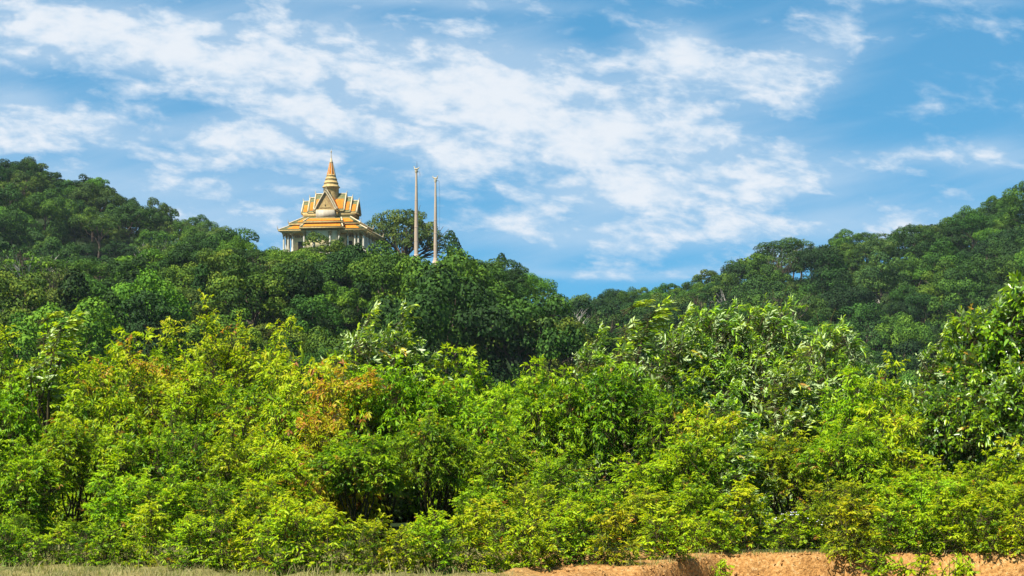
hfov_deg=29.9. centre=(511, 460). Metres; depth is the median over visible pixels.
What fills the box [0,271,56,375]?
tree
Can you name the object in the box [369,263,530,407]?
tree
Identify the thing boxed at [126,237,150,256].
tree
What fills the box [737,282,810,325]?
tree
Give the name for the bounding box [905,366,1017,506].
bush
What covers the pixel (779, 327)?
tree
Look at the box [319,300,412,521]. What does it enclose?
bush
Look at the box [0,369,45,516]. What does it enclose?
bush
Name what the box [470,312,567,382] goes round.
tree
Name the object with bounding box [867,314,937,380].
tree
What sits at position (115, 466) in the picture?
bush
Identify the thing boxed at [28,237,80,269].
tree
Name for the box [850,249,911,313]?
tree
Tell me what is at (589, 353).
tree
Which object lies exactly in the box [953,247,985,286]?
tree
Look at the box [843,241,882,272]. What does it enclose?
tree
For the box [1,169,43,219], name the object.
tree
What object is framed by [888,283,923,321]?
tree
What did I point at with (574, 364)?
tree
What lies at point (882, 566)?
weed
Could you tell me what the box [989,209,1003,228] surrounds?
tree
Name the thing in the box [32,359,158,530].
bush
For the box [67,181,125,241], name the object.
tree
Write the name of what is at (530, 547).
bush
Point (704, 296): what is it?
tree
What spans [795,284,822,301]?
tree
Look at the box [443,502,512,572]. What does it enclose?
bush
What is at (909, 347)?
tree
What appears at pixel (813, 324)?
tree
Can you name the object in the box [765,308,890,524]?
bush
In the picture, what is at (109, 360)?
bush
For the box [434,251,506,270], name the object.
tree
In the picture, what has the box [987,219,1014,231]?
tree
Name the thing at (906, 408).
bush
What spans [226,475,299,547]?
bush
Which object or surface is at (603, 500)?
bush
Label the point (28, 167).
tree
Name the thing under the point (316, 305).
tree
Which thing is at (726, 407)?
bush
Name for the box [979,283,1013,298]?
tree
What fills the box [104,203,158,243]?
tree
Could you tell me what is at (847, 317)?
tree
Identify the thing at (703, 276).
tree
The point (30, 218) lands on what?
tree
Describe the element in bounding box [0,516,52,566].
bush
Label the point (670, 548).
bush
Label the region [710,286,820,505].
bush
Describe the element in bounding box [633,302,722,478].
bush
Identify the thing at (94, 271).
tree
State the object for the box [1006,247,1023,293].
tree
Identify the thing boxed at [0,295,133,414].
tree
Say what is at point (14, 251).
tree
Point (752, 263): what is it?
tree
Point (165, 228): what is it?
tree
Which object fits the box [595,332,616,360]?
tree
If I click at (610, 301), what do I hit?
tree
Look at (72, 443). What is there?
bush
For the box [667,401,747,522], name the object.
bush
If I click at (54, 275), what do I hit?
tree
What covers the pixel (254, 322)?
tree
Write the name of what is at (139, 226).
tree
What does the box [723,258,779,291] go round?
tree
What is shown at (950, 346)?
tree
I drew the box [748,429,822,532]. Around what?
bush
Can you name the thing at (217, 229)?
tree
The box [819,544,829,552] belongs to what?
weed
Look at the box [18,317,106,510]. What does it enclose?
bush
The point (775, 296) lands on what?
tree
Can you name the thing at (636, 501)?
bush
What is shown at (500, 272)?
tree
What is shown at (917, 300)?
tree
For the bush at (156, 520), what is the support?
on the ground at (812, 565)
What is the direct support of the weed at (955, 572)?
on the ground at (812, 565)
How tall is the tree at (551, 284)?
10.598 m
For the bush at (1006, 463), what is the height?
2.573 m
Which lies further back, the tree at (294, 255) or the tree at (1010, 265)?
the tree at (1010, 265)
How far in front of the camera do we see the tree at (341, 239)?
363.22 m
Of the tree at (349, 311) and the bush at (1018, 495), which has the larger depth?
the tree at (349, 311)
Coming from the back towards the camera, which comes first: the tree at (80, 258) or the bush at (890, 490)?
the tree at (80, 258)
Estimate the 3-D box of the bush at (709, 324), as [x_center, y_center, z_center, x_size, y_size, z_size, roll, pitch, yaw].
[5.593,-1.215,54.057,4.288,7.361,3.970,0,0,39]
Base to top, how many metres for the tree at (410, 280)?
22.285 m
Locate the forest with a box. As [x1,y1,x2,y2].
[0,171,971,366]
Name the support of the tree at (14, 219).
on the ground at (812, 565)
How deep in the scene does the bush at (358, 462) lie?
43.09 m
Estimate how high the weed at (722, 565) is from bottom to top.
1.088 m
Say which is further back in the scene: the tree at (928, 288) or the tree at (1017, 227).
the tree at (1017, 227)
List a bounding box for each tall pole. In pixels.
[414,167,418,257]
[432,176,439,262]
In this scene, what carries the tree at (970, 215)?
on the ground at (812, 565)
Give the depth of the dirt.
34.59 m
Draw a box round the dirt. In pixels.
[527,550,1015,575]
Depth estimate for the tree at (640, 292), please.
589.24 m
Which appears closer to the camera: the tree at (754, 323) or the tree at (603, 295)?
the tree at (754, 323)
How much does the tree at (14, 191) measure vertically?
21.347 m
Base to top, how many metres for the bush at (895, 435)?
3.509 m
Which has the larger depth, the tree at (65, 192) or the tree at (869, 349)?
the tree at (65, 192)
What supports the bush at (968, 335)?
on the ground at (812, 565)
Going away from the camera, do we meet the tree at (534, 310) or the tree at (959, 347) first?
the tree at (534, 310)
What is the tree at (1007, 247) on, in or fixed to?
on the ground at (812, 565)
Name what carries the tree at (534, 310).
on the ground at (812, 565)
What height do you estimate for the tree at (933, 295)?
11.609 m
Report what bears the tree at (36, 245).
on the ground at (812, 565)
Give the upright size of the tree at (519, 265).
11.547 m
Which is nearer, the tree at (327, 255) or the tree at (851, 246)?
the tree at (327, 255)
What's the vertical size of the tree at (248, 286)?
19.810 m
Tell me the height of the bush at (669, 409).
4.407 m
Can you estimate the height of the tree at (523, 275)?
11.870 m
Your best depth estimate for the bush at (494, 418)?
45.75 m
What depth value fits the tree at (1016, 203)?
547.86 m
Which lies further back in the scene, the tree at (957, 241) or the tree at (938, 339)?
the tree at (957, 241)
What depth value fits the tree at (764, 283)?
501.67 m
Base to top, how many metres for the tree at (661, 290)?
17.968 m
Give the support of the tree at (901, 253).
on the ground at (812, 565)
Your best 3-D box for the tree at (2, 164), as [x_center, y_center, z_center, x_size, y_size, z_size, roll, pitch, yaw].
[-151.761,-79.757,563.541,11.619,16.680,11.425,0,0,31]
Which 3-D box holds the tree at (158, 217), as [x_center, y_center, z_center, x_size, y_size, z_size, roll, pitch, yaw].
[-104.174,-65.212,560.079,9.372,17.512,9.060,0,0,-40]
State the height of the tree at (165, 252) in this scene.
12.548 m
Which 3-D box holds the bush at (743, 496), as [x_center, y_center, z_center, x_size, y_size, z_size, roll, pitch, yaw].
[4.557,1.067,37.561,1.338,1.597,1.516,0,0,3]
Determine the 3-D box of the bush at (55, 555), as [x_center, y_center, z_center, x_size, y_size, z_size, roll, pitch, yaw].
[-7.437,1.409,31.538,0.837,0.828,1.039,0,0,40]
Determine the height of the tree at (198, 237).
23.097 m
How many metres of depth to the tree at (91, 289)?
287.59 m
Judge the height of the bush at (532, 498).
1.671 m
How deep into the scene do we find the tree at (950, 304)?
467.96 m
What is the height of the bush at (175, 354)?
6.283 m
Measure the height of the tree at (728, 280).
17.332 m
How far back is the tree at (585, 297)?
532.70 m
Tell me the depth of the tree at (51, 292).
283.25 m
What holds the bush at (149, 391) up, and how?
on the ground at (812, 565)
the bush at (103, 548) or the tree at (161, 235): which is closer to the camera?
the bush at (103, 548)
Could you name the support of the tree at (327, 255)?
on the ground at (812, 565)
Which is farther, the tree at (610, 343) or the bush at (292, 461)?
the tree at (610, 343)
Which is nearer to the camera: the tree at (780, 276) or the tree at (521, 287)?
the tree at (521, 287)
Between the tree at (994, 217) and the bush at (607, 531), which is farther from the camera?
the tree at (994, 217)
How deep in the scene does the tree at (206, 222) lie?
597.02 m
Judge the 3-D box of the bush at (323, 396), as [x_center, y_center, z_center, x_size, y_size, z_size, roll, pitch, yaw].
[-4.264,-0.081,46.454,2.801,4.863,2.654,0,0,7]
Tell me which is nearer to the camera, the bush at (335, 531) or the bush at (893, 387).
the bush at (335, 531)
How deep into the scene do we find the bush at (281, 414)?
45.65 m
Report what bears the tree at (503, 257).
on the ground at (812, 565)
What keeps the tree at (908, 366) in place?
on the ground at (812, 565)
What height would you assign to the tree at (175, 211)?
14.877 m
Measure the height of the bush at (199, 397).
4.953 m
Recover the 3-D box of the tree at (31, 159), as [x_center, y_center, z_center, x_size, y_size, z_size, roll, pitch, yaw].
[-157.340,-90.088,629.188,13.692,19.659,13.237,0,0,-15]
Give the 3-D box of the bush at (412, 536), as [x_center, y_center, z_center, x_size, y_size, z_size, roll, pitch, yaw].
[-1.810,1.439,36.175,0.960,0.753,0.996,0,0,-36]
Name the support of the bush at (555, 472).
on the ground at (812, 565)
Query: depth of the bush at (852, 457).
41.57 m
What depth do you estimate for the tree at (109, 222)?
521.35 m
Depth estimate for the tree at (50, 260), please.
325.83 m
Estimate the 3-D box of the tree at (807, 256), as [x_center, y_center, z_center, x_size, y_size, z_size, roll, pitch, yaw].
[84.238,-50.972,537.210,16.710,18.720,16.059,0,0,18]
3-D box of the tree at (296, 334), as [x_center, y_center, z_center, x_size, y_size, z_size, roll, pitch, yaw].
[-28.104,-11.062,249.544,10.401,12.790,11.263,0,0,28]
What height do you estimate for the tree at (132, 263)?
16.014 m
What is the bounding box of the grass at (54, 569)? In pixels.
[0,538,1020,575]
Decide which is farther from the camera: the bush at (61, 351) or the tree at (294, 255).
the tree at (294, 255)
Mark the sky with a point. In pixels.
(595, 146)
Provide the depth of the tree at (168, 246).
347.56 m
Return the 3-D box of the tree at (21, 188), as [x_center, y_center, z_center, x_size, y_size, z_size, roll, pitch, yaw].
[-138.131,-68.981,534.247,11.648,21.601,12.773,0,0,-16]
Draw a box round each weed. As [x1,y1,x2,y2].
[120,561,127,568]
[702,555,734,575]
[768,543,779,552]
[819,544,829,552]
[855,551,918,575]
[906,552,969,575]
[947,553,980,575]
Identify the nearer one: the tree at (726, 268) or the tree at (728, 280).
the tree at (728, 280)
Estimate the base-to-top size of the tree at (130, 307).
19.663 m
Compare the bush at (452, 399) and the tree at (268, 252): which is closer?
the bush at (452, 399)
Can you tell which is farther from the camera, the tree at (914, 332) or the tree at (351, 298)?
the tree at (914, 332)
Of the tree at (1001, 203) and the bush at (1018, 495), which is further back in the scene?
the tree at (1001, 203)
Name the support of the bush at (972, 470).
on the ground at (812, 565)
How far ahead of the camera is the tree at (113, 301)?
248.16 m
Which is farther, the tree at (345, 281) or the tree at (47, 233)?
the tree at (47, 233)
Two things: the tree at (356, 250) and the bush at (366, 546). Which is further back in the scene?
the tree at (356, 250)
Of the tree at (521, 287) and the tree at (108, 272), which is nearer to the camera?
the tree at (521, 287)
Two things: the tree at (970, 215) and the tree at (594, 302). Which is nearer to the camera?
the tree at (594, 302)
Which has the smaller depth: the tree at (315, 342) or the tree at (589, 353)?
the tree at (315, 342)
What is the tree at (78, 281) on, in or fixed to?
on the ground at (812, 565)
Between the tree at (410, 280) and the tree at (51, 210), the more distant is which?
the tree at (51, 210)
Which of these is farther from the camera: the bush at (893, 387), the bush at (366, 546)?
the bush at (893, 387)
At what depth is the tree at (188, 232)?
531.55 m
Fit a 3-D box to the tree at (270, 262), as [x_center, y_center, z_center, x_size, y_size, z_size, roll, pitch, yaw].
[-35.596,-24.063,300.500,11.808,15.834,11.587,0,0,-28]
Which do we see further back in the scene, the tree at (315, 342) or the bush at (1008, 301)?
the tree at (315, 342)
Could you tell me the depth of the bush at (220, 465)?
41.83 m
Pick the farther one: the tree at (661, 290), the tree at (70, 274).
the tree at (661, 290)
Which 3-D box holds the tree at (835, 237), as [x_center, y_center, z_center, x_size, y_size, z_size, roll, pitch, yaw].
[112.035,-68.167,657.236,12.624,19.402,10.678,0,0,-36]
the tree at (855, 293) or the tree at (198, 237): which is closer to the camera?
the tree at (198, 237)
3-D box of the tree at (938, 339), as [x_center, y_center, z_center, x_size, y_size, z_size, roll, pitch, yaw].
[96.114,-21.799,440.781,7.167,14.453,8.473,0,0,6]
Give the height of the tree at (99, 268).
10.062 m
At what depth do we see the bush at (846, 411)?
46.66 m
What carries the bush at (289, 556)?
on the ground at (812, 565)
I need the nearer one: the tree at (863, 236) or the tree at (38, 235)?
the tree at (38, 235)
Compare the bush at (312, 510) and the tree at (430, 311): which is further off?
the tree at (430, 311)
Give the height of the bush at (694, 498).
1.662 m
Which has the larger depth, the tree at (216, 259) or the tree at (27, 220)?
the tree at (27, 220)
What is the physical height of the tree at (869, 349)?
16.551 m
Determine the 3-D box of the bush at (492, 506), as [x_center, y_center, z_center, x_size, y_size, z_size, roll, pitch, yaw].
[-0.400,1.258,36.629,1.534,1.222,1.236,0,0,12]
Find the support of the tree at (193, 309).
on the ground at (812, 565)
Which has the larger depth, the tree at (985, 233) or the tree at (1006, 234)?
the tree at (985, 233)
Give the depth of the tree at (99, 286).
258.76 m
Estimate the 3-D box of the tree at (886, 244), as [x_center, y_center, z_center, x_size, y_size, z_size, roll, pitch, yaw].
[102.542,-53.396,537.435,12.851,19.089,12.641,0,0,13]
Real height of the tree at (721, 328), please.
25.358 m
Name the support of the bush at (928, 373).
on the ground at (812, 565)
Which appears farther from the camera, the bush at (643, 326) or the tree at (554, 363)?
the tree at (554, 363)
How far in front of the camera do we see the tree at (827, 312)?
478.68 m
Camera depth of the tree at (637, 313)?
477.59 m
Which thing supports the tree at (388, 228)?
on the ground at (812, 565)
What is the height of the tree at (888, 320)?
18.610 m
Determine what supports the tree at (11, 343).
on the ground at (812, 565)
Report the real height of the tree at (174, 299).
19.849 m
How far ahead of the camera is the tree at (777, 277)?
523.29 m
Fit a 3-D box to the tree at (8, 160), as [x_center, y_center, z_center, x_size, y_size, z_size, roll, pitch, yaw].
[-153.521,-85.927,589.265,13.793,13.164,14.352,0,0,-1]
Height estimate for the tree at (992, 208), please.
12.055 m
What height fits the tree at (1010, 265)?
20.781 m
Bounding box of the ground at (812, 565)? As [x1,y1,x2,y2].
[0,203,1023,575]
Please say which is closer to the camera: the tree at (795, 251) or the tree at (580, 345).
the tree at (580, 345)
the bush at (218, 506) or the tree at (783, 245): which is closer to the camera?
the bush at (218, 506)
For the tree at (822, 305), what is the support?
on the ground at (812, 565)
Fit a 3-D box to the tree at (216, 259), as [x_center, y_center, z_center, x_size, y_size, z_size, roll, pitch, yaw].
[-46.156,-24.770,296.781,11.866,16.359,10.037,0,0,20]
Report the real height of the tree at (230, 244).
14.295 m
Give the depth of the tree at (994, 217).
567.24 m
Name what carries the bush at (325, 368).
on the ground at (812, 565)
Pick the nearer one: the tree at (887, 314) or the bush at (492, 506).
the bush at (492, 506)
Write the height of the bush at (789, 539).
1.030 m
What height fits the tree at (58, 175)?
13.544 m
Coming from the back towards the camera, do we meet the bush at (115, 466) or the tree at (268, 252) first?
the tree at (268, 252)
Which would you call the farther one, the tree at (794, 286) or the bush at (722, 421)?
the tree at (794, 286)
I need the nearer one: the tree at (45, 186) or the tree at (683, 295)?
the tree at (683, 295)
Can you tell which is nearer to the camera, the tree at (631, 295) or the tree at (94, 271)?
the tree at (94, 271)
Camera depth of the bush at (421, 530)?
29.79 m
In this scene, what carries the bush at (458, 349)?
on the ground at (812, 565)
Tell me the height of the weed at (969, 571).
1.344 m
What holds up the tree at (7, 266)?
on the ground at (812, 565)
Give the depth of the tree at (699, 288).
585.08 m
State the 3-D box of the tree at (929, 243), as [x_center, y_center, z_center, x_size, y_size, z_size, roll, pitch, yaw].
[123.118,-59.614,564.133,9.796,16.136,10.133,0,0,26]
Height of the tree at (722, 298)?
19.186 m
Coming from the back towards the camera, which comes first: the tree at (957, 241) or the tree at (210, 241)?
the tree at (957, 241)
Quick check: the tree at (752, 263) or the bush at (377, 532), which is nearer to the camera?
the bush at (377, 532)
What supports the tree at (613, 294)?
on the ground at (812, 565)
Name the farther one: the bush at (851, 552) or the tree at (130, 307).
the tree at (130, 307)
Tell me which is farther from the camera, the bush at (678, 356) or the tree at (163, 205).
the tree at (163, 205)
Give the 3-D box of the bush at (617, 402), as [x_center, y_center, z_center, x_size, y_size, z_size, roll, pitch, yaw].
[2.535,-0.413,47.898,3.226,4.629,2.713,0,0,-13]
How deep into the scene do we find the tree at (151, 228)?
558.84 m
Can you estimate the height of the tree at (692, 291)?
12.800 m
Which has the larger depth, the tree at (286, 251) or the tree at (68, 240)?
the tree at (68, 240)
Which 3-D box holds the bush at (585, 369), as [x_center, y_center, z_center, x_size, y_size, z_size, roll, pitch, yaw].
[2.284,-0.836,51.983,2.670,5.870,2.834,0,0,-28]
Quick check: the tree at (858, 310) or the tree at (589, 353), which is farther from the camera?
the tree at (858, 310)
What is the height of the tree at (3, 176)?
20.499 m
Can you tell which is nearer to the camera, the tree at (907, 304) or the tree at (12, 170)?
the tree at (907, 304)
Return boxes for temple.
[277,151,383,252]
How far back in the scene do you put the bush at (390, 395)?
46.38 m
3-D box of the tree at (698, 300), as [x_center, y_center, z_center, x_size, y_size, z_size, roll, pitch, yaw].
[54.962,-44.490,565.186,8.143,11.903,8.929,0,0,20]
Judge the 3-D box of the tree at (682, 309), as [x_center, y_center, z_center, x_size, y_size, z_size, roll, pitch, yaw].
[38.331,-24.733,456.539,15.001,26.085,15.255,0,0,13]
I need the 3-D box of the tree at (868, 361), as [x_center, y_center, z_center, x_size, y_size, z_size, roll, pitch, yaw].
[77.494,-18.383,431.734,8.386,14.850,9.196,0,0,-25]
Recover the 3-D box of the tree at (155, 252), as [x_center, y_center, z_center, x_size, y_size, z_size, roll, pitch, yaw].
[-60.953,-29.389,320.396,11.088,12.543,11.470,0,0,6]
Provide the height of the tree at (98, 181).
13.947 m
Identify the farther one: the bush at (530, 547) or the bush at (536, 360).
the bush at (536, 360)
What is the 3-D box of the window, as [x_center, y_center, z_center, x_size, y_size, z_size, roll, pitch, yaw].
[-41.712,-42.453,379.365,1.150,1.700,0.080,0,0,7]
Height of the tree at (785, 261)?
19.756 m
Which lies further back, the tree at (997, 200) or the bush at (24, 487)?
the tree at (997, 200)
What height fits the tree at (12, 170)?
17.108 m
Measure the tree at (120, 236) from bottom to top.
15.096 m
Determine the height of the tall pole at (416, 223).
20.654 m
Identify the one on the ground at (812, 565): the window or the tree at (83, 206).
the tree at (83, 206)
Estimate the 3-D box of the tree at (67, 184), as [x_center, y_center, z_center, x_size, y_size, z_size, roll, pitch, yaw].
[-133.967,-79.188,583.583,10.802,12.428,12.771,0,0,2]
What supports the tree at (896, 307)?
on the ground at (812, 565)
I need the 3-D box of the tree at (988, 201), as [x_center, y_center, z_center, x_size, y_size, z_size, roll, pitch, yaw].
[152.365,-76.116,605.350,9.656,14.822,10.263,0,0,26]
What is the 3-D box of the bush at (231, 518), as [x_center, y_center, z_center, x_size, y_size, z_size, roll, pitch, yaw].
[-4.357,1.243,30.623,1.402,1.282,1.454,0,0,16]
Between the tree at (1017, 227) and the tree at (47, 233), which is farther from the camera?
the tree at (1017, 227)
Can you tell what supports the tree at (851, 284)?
on the ground at (812, 565)
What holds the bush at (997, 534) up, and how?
on the ground at (812, 565)
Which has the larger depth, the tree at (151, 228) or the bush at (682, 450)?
the tree at (151, 228)
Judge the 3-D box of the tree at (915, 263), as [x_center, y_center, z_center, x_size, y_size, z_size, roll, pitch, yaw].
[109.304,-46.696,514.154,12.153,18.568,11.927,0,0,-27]
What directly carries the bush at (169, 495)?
on the ground at (812, 565)
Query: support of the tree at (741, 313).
on the ground at (812, 565)
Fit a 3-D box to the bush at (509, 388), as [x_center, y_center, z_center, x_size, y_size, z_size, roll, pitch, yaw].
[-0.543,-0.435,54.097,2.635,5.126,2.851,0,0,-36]
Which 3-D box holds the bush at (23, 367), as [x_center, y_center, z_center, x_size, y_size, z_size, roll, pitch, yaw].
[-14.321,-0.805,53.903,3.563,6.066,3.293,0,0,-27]
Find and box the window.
[298,242,302,249]
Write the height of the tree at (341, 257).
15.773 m
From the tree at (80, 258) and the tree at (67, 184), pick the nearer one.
the tree at (80, 258)
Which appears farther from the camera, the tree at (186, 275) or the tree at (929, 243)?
the tree at (929, 243)
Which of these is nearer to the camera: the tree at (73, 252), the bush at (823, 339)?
the bush at (823, 339)
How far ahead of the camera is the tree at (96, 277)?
357.75 m
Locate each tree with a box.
[0,158,35,181]
[0,162,12,204]
[0,166,7,183]
[0,177,34,207]
[0,183,25,229]
[0,205,32,260]
[0,206,42,246]
[0,211,43,271]
[0,241,36,269]
[0,264,34,304]
[0,269,46,388]
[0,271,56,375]
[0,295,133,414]
[0,338,25,361]
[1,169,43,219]
[1,236,56,272]
[2,251,65,290]
[3,163,39,181]
[10,159,38,171]
[12,231,61,261]
[14,258,81,308]
[16,188,78,242]
[20,159,50,182]
[22,156,48,189]
[26,287,83,307]
[27,172,56,203]
[27,238,56,271]
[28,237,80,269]
[31,223,52,241]
[35,244,78,300]
[39,266,78,301]
[41,170,65,194]
[47,216,79,249]
[47,258,119,277]
[50,267,87,290]
[53,180,83,196]
[54,257,99,284]
[56,185,97,224]
[57,268,90,388]
[59,276,138,374]
[60,198,92,244]
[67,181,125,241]
[67,206,120,258]
[68,243,97,260]
[71,273,117,318]
[74,173,104,212]
[84,177,109,214]
[84,290,120,387]
[90,262,109,279]
[90,290,192,384]
[92,196,130,233]
[93,261,109,294]
[97,267,194,367]
[98,183,115,191]
[98,256,158,338]
[99,200,154,243]
[99,239,136,259]
[100,228,133,248]
[102,257,126,313]
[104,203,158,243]
[114,247,172,284]
[123,244,163,256]
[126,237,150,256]
[129,224,156,245]
[135,238,175,258]
[136,229,175,248]
[140,207,170,245]
[140,247,193,286]
[143,197,173,239]
[157,221,195,239]
[157,251,198,292]
[157,265,205,316]
[160,203,178,240]
[160,242,226,313]
[165,231,206,252]
[168,307,266,410]
[170,221,211,250]
[174,287,218,362]
[179,214,218,230]
[182,248,246,316]
[185,263,212,345]
[197,225,232,232]
[198,231,216,247]
[199,227,259,250]
[200,253,293,366]
[213,248,267,305]
[216,235,263,296]
[226,257,334,342]
[228,257,290,327]
[239,322,283,366]
[253,257,312,332]
[253,326,327,378]
[260,246,317,266]
[261,249,289,255]
[267,248,326,264]
[279,337,308,394]
[283,293,346,344]
[285,347,346,404]
[286,271,347,329]
[290,232,344,254]
[300,326,366,395]
[307,301,366,339]
[309,245,389,317]
[309,258,352,303]
[313,281,377,364]
[318,252,335,260]
[327,237,350,254]
[336,323,458,372]
[338,240,417,327]
[343,242,379,334]
[364,207,449,259]
[367,246,511,371]
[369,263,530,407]
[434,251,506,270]
[444,230,461,256]
[445,261,516,370]
[456,265,522,345]
[464,292,584,395]
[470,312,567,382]
[496,253,506,268]
[498,259,528,299]
[505,267,531,296]
[506,268,532,296]
[506,278,529,309]
[518,316,594,382]
[523,272,548,294]
[526,275,557,306]
[530,320,621,375]
[553,351,674,446]
[557,297,628,361]
[561,293,602,307]
[565,305,590,359]
[570,331,589,379]
[578,310,623,332]
[586,339,622,359]
[587,298,606,314]
[595,288,627,305]
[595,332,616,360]
[602,326,633,353]
[603,289,631,306]
[604,297,615,306]
[612,299,630,319]
[613,321,672,394]
[615,286,639,304]
[620,296,687,372]
[623,295,649,308]
[634,287,648,294]
[640,283,674,298]
[642,292,689,314]
[648,302,692,371]
[656,283,681,293]
[667,288,686,295]
[670,293,695,309]
[676,281,695,291]
[678,288,702,312]
[680,308,729,390]
[686,292,708,308]
[689,269,718,306]
[689,281,721,310]
[689,305,701,318]
[694,276,701,304]
[698,281,727,308]
[709,272,742,306]
[709,284,737,340]
[710,301,734,323]
[720,264,743,282]
[721,257,742,280]
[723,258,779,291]
[725,303,763,353]
[726,274,795,321]
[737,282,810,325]
[742,254,785,278]
[744,305,785,346]
[751,263,792,288]
[753,237,814,262]
[760,249,802,280]
[760,287,814,319]
[768,270,790,284]
[771,320,817,377]
[772,316,800,363]
[779,278,800,294]
[782,249,801,280]
[785,244,841,300]
[786,295,842,322]
[793,313,844,371]
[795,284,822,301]
[798,249,852,321]
[803,245,848,284]
[804,295,846,322]
[817,285,890,341]
[828,228,859,246]
[828,232,849,244]
[832,360,889,415]
[834,302,889,373]
[835,243,870,270]
[835,306,851,343]
[836,274,871,300]
[838,349,879,369]
[839,249,865,278]
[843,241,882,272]
[846,322,896,373]
[850,232,881,259]
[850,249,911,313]
[853,263,883,298]
[855,311,912,360]
[856,237,899,291]
[862,337,889,381]
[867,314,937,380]
[873,339,934,401]
[875,302,896,320]
[880,230,902,259]
[880,234,917,278]
[881,294,893,314]
[883,300,918,352]
[883,355,922,401]
[884,258,919,293]
[886,371,932,414]
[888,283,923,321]
[891,236,934,282]
[892,299,921,319]
[893,224,935,268]
[898,252,939,292]
[899,325,940,364]
[901,292,945,340]
[903,291,935,324]
[911,224,941,253]
[912,237,966,298]
[915,233,943,257]
[915,258,964,326]
[920,334,947,359]
[926,223,971,254]
[927,277,988,335]
[936,259,990,322]
[939,214,979,245]
[941,333,965,363]
[947,211,995,270]
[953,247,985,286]
[954,205,986,242]
[958,323,1006,388]
[961,211,986,243]
[967,253,1015,301]
[969,215,984,238]
[971,227,1001,259]
[971,294,1023,360]
[972,227,1023,257]
[978,195,1005,214]
[979,254,1023,319]
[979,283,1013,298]
[985,202,1021,225]
[986,236,1023,295]
[987,210,1023,229]
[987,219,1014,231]
[988,197,1009,231]
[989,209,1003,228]
[995,197,1018,213]
[1001,181,1023,235]
[1004,226,1023,233]
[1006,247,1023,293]
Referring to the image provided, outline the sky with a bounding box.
[0,0,1023,303]
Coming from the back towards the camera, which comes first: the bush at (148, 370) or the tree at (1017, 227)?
the tree at (1017, 227)
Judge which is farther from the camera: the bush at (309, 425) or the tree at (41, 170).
the tree at (41, 170)
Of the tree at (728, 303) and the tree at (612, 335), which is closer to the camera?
the tree at (612, 335)
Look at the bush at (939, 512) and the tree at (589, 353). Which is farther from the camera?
the tree at (589, 353)
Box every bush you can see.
[0,324,60,514]
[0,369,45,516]
[0,436,73,538]
[0,509,38,546]
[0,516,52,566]
[16,307,89,516]
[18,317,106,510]
[18,411,126,534]
[30,521,82,565]
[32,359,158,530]
[53,325,178,520]
[57,517,86,544]
[60,333,193,521]
[66,513,136,565]
[79,469,150,543]
[80,414,178,535]
[102,347,201,488]
[116,496,177,566]
[123,465,202,546]
[132,404,237,537]
[134,316,224,486]
[142,345,251,515]
[156,509,222,570]
[172,287,267,474]
[177,469,266,546]
[192,418,282,533]
[194,499,275,572]
[206,358,291,518]
[221,314,311,449]
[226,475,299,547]
[239,435,329,537]
[242,341,356,450]
[244,369,349,531]
[244,491,326,575]
[280,359,390,530]
[287,402,357,533]
[294,500,346,548]
[301,429,407,534]
[305,506,373,573]
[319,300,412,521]
[330,351,441,528]
[342,508,424,575]
[354,519,379,549]
[370,298,455,521]
[376,408,483,531]
[391,367,501,524]
[393,520,440,549]
[397,506,469,573]
[398,342,491,522]
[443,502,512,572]
[447,475,516,547]
[449,386,542,529]
[452,496,524,550]
[454,354,537,520]
[464,421,561,536]
[479,496,565,569]
[497,473,572,546]
[501,354,580,497]
[504,365,602,498]
[516,442,619,538]
[534,496,605,565]
[553,321,638,518]
[554,351,674,508]
[558,478,624,547]
[580,503,645,565]
[583,295,678,496]
[600,452,686,536]
[612,486,673,546]
[618,364,715,503]
[627,501,705,560]
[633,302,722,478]
[646,413,741,535]
[656,288,777,506]
[659,472,735,546]
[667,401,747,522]
[673,502,744,554]
[692,377,773,530]
[702,433,781,533]
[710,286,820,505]
[719,475,777,549]
[740,341,839,529]
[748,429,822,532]
[756,503,830,549]
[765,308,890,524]
[786,469,884,548]
[789,418,897,531]
[792,364,901,530]
[820,493,888,565]
[842,401,933,536]
[844,465,924,547]
[858,376,942,507]
[859,351,925,463]
[861,493,937,552]
[889,451,973,540]
[890,472,974,544]
[896,320,968,501]
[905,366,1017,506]
[917,487,978,558]
[931,299,1023,507]
[940,449,1021,541]
[949,468,1015,547]
[959,490,1023,559]
[963,269,1023,487]
[963,355,1023,509]
[981,435,1023,523]
[982,479,1023,545]
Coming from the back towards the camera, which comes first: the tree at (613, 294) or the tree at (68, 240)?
the tree at (613, 294)
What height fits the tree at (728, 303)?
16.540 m
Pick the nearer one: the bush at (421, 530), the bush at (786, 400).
the bush at (421, 530)
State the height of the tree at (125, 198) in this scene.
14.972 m
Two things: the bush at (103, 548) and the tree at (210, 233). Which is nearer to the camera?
the bush at (103, 548)
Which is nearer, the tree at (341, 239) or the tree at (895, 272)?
the tree at (341, 239)
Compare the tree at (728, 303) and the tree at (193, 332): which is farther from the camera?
the tree at (728, 303)
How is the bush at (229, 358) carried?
on the ground at (812, 565)
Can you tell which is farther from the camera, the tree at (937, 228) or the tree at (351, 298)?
the tree at (937, 228)
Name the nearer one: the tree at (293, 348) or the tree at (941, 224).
the tree at (293, 348)
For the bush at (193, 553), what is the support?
on the ground at (812, 565)
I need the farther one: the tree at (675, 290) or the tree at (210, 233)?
the tree at (675, 290)
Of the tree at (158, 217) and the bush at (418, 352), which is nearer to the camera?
the bush at (418, 352)
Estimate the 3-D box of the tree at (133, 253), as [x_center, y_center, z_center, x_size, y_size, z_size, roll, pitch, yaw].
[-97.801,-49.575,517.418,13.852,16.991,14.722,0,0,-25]
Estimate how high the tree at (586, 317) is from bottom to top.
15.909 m
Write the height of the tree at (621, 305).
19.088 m

